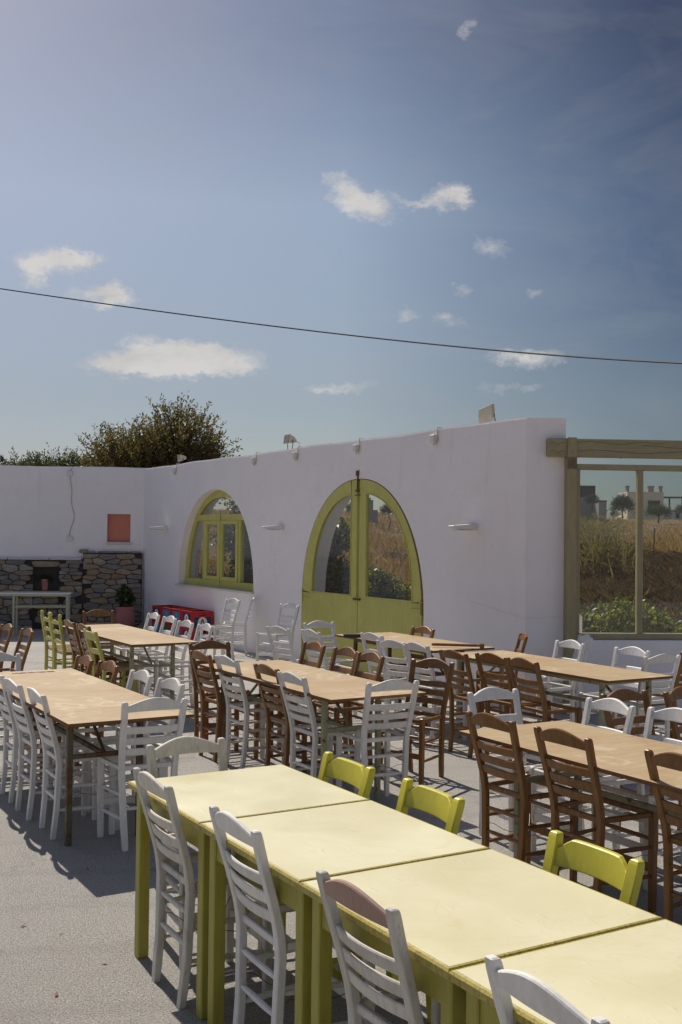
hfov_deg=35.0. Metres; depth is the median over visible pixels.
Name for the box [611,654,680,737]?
slat back chair
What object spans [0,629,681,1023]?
courtyard floor
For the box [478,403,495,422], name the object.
floodlight
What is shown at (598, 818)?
slat back chair
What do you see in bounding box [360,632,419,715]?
slat back chair
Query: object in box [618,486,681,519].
cream house
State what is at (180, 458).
floodlight
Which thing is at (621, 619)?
hedge bush
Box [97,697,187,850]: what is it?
slat back chair
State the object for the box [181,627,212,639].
bottle crate
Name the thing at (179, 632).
bottle crate
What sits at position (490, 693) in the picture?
slat back chair
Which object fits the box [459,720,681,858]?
plywood table
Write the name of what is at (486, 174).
sky
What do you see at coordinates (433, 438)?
junction box
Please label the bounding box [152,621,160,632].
bottle crate
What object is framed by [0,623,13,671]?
slat back chair
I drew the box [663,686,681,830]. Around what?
slat back chair
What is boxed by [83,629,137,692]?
slat back chair
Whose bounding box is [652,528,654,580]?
fence stake
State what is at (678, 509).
shrub tree
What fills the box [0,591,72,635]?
console table
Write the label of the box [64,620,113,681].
slat back chair
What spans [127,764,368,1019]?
square table
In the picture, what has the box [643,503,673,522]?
shrub tree
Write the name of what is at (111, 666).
slat back chair
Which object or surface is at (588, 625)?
hedge bush
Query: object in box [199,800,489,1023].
square table
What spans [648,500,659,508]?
window
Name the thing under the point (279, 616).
slat back chair
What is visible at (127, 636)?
plywood table
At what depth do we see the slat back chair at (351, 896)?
2.93 m
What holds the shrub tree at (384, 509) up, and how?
on the field
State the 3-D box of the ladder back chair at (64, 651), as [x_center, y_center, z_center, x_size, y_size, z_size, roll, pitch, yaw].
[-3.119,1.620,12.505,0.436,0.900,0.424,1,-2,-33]
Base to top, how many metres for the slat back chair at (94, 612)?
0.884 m
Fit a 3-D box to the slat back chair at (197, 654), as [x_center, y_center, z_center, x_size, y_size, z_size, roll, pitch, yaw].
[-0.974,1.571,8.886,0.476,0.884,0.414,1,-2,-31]
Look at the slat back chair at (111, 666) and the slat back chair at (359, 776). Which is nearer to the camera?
the slat back chair at (359, 776)
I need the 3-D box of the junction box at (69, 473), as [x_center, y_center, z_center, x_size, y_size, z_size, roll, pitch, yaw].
[-5.194,-0.739,20.705,0.100,0.100,0.055,1,-1,-9]
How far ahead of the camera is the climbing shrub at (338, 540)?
17.61 m
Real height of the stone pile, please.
0.179 m
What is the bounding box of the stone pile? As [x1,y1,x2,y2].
[137,623,146,629]
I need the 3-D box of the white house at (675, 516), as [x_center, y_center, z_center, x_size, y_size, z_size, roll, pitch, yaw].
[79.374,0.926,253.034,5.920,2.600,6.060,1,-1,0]
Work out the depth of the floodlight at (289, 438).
16.12 m
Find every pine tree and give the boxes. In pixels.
[582,493,599,510]
[608,493,635,522]
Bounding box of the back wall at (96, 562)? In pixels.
[0,465,144,628]
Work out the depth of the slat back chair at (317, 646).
9.56 m
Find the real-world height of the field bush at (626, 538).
1.396 m
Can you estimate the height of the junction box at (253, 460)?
0.217 m
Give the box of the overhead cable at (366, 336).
[0,288,681,363]
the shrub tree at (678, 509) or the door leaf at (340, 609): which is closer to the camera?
the door leaf at (340, 609)
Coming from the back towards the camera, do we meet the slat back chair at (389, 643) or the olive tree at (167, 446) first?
the olive tree at (167, 446)
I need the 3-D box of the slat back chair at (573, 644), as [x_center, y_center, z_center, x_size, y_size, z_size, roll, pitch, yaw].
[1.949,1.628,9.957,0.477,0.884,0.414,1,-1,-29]
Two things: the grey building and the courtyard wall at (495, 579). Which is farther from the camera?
the grey building
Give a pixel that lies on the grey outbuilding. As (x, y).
(601, 507)
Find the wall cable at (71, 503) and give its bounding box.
[69,467,74,535]
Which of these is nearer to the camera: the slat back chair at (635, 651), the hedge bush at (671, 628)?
the slat back chair at (635, 651)
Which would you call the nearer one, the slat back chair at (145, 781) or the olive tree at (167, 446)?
the slat back chair at (145, 781)
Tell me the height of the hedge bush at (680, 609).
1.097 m
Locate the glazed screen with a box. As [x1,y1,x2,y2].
[546,437,681,713]
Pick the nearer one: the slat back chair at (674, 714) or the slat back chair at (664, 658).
the slat back chair at (674, 714)
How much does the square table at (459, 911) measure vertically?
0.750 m
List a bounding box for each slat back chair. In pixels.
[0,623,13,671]
[0,628,33,704]
[0,652,30,773]
[0,675,65,802]
[4,678,88,820]
[19,655,93,770]
[27,687,116,839]
[40,660,118,787]
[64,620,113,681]
[72,670,152,811]
[76,623,129,686]
[82,609,122,682]
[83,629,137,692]
[94,678,184,829]
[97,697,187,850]
[114,612,159,687]
[127,616,176,694]
[133,767,272,1008]
[140,620,193,697]
[146,736,262,969]
[158,623,213,708]
[188,640,249,746]
[189,650,259,761]
[200,598,240,658]
[209,805,374,1023]
[214,655,284,768]
[222,597,254,655]
[244,751,375,940]
[253,664,331,773]
[256,603,299,660]
[259,641,325,749]
[266,626,322,708]
[277,671,360,794]
[289,647,359,753]
[301,629,357,715]
[303,620,352,674]
[310,652,384,764]
[316,869,440,1023]
[332,778,464,1023]
[336,679,419,799]
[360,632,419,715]
[376,639,438,733]
[377,626,434,711]
[381,658,454,784]
[402,642,467,742]
[439,649,509,757]
[465,711,578,881]
[467,687,564,850]
[475,653,546,760]
[476,633,527,713]
[485,954,609,1023]
[506,657,581,763]
[518,640,584,721]
[529,697,635,851]
[534,726,657,912]
[536,634,592,720]
[542,830,644,906]
[579,646,650,735]
[591,707,681,889]
[601,688,678,833]
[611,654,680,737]
[644,749,681,921]
[651,652,681,738]
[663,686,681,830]
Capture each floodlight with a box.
[177,455,188,463]
[283,434,299,448]
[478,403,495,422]
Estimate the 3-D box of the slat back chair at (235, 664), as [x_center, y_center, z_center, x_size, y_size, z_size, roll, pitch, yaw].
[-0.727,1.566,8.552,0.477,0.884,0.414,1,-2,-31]
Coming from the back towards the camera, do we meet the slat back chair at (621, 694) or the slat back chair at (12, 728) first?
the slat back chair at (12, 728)
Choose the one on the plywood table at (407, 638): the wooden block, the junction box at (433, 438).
the wooden block
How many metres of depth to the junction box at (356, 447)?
14.21 m
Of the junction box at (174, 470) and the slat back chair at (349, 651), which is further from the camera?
the junction box at (174, 470)
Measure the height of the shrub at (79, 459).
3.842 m
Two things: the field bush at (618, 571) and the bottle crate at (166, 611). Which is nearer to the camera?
the bottle crate at (166, 611)
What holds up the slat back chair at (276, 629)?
on the courtyard floor
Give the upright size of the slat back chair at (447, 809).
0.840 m
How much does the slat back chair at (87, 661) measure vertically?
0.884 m
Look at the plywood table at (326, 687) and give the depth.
7.72 m
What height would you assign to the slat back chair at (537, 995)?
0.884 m
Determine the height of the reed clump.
1.945 m
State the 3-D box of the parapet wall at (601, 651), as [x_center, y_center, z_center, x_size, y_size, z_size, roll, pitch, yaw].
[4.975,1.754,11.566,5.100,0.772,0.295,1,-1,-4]
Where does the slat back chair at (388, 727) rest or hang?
on the courtyard floor
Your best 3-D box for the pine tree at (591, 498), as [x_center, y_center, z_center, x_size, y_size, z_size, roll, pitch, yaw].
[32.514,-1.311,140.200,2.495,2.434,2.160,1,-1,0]
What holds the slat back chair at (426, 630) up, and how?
on the courtyard floor
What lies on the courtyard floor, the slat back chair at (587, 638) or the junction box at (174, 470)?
the slat back chair at (587, 638)
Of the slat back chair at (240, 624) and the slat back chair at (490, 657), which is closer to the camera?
the slat back chair at (490, 657)
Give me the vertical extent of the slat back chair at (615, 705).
0.884 m
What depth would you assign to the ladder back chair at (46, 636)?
12.92 m
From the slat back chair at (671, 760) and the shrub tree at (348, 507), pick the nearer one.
the slat back chair at (671, 760)
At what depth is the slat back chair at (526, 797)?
5.74 m
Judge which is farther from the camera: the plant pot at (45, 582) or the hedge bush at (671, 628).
the plant pot at (45, 582)
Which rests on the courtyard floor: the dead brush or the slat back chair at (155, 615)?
the slat back chair at (155, 615)
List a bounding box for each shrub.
[0,447,51,465]
[19,442,88,466]
[55,449,110,466]
[202,500,252,582]
[232,505,252,565]
[327,517,372,567]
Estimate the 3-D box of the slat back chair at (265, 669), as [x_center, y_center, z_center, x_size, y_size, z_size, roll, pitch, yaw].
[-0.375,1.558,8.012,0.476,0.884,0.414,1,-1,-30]
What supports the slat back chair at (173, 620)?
on the courtyard floor
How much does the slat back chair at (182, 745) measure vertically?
0.884 m
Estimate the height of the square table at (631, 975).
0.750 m
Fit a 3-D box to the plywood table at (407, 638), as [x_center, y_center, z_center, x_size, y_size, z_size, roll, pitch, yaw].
[0.700,1.690,10.944,0.720,0.775,1.800,1,-2,-31]
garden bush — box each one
[325,556,349,594]
[368,565,418,602]
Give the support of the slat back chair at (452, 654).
on the courtyard floor
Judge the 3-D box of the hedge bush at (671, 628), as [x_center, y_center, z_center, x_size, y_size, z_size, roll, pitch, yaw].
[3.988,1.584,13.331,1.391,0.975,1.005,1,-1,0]
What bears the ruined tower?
on the field
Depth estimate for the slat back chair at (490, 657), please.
8.88 m
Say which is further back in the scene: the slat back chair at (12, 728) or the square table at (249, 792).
the slat back chair at (12, 728)
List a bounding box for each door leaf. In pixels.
[301,480,359,666]
[357,479,423,678]
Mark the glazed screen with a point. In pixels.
(571, 450)
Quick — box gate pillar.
[579,614,581,632]
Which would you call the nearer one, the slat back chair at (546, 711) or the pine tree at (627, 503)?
the slat back chair at (546, 711)
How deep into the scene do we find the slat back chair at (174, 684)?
6.99 m
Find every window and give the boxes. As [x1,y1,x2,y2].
[185,490,252,590]
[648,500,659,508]
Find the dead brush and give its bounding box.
[579,544,681,626]
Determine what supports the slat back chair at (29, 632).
on the courtyard floor
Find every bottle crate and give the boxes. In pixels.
[152,605,176,621]
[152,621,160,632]
[161,606,189,623]
[162,623,170,634]
[171,608,201,624]
[171,625,180,635]
[181,610,212,627]
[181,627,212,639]
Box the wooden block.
[343,634,360,637]
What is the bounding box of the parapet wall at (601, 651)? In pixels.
[576,639,681,713]
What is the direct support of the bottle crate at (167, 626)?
on the courtyard floor
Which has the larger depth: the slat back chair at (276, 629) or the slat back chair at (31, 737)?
the slat back chair at (276, 629)
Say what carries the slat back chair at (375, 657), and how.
on the courtyard floor
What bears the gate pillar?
on the field
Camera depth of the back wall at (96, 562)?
20.67 m
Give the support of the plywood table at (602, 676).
on the courtyard floor
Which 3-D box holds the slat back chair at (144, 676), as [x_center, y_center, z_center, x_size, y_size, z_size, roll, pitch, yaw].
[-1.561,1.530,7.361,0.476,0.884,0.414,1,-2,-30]
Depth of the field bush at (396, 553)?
31.95 m
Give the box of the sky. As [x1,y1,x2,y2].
[0,0,681,517]
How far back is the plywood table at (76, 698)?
6.70 m
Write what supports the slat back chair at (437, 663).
on the courtyard floor
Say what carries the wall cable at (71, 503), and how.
attached to the back wall at (96, 562)
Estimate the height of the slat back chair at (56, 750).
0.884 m
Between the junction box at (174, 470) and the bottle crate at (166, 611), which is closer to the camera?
the bottle crate at (166, 611)
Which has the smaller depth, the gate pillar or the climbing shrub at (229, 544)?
the gate pillar
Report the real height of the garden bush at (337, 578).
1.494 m
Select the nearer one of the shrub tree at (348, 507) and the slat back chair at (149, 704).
the slat back chair at (149, 704)
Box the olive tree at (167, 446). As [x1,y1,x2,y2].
[64,391,242,505]
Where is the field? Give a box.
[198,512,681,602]
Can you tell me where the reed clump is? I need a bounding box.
[580,509,647,580]
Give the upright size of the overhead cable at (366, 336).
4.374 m
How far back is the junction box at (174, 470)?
19.56 m
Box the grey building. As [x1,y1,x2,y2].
[580,485,594,519]
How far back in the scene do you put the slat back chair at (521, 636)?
10.82 m
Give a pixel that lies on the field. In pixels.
(398, 534)
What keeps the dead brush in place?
on the field
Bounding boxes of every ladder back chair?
[40,610,77,669]
[49,613,91,674]
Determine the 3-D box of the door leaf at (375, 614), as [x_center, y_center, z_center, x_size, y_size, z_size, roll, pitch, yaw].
[0.605,0.835,13.587,0.066,2.543,1.443,1,-2,-31]
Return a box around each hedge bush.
[579,605,610,632]
[587,593,668,632]
[643,602,681,632]
[674,607,681,625]
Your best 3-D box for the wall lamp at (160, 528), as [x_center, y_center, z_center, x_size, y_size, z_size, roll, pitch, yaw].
[-3.358,0.292,19.865,0.314,0.068,0.150,1,-2,-31]
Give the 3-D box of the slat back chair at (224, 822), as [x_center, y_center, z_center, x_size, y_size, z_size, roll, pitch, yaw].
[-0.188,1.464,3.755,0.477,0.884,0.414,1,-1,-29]
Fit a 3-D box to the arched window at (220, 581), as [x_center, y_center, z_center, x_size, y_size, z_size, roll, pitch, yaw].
[-2.006,0.449,18.203,0.097,1.642,3.018,1,-2,-31]
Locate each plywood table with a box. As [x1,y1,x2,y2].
[0,668,193,845]
[63,624,198,699]
[200,660,425,799]
[335,632,494,726]
[456,650,672,776]
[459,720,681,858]
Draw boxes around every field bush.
[377,543,407,561]
[580,559,667,581]
[603,523,652,552]
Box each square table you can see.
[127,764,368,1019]
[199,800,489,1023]
[298,849,662,1023]
[448,919,681,1023]
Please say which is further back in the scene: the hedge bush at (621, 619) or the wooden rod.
the hedge bush at (621, 619)
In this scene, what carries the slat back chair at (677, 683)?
on the courtyard floor
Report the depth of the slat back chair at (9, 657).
8.54 m
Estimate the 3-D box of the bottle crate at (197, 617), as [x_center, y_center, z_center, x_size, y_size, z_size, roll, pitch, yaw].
[-2.408,1.789,18.092,0.390,0.275,0.440,1,-2,-31]
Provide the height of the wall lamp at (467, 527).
0.068 m
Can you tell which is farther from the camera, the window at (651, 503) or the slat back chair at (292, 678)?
the window at (651, 503)
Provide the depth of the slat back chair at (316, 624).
11.99 m
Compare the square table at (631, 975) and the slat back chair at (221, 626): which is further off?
the slat back chair at (221, 626)
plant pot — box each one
[36,573,53,589]
[114,584,136,626]
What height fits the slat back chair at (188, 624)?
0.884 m
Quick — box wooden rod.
[432,643,483,647]
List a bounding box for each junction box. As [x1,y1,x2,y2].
[67,471,72,475]
[172,463,176,474]
[251,452,259,465]
[292,446,301,460]
[353,438,363,453]
[430,427,441,444]
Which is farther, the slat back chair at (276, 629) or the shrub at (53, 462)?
the shrub at (53, 462)
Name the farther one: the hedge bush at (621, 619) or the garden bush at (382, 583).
the garden bush at (382, 583)
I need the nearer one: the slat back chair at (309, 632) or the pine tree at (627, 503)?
the slat back chair at (309, 632)
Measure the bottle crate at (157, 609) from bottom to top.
0.275 m
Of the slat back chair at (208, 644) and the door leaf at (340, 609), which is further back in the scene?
the door leaf at (340, 609)
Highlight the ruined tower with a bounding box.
[369,498,377,522]
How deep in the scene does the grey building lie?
180.05 m
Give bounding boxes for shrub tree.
[345,501,350,512]
[379,504,391,529]
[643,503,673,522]
[673,505,681,514]
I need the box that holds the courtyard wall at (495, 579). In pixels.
[142,417,565,712]
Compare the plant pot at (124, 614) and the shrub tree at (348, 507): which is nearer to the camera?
the plant pot at (124, 614)
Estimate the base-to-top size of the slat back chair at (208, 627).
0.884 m
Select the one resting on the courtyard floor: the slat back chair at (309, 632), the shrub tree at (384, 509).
the slat back chair at (309, 632)
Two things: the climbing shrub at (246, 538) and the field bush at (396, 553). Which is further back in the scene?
the field bush at (396, 553)
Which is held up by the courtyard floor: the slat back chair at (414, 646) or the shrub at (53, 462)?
the slat back chair at (414, 646)
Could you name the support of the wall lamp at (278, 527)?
attached to the courtyard wall at (495, 579)
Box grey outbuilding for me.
[593,500,606,521]
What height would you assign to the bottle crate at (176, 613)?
0.275 m
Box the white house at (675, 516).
[670,510,681,518]
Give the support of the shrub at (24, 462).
on the field
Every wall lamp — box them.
[149,526,167,529]
[262,525,283,529]
[448,524,476,529]
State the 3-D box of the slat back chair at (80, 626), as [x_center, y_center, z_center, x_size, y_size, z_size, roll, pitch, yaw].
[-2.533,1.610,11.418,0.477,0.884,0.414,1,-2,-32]
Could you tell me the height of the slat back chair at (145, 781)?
0.884 m

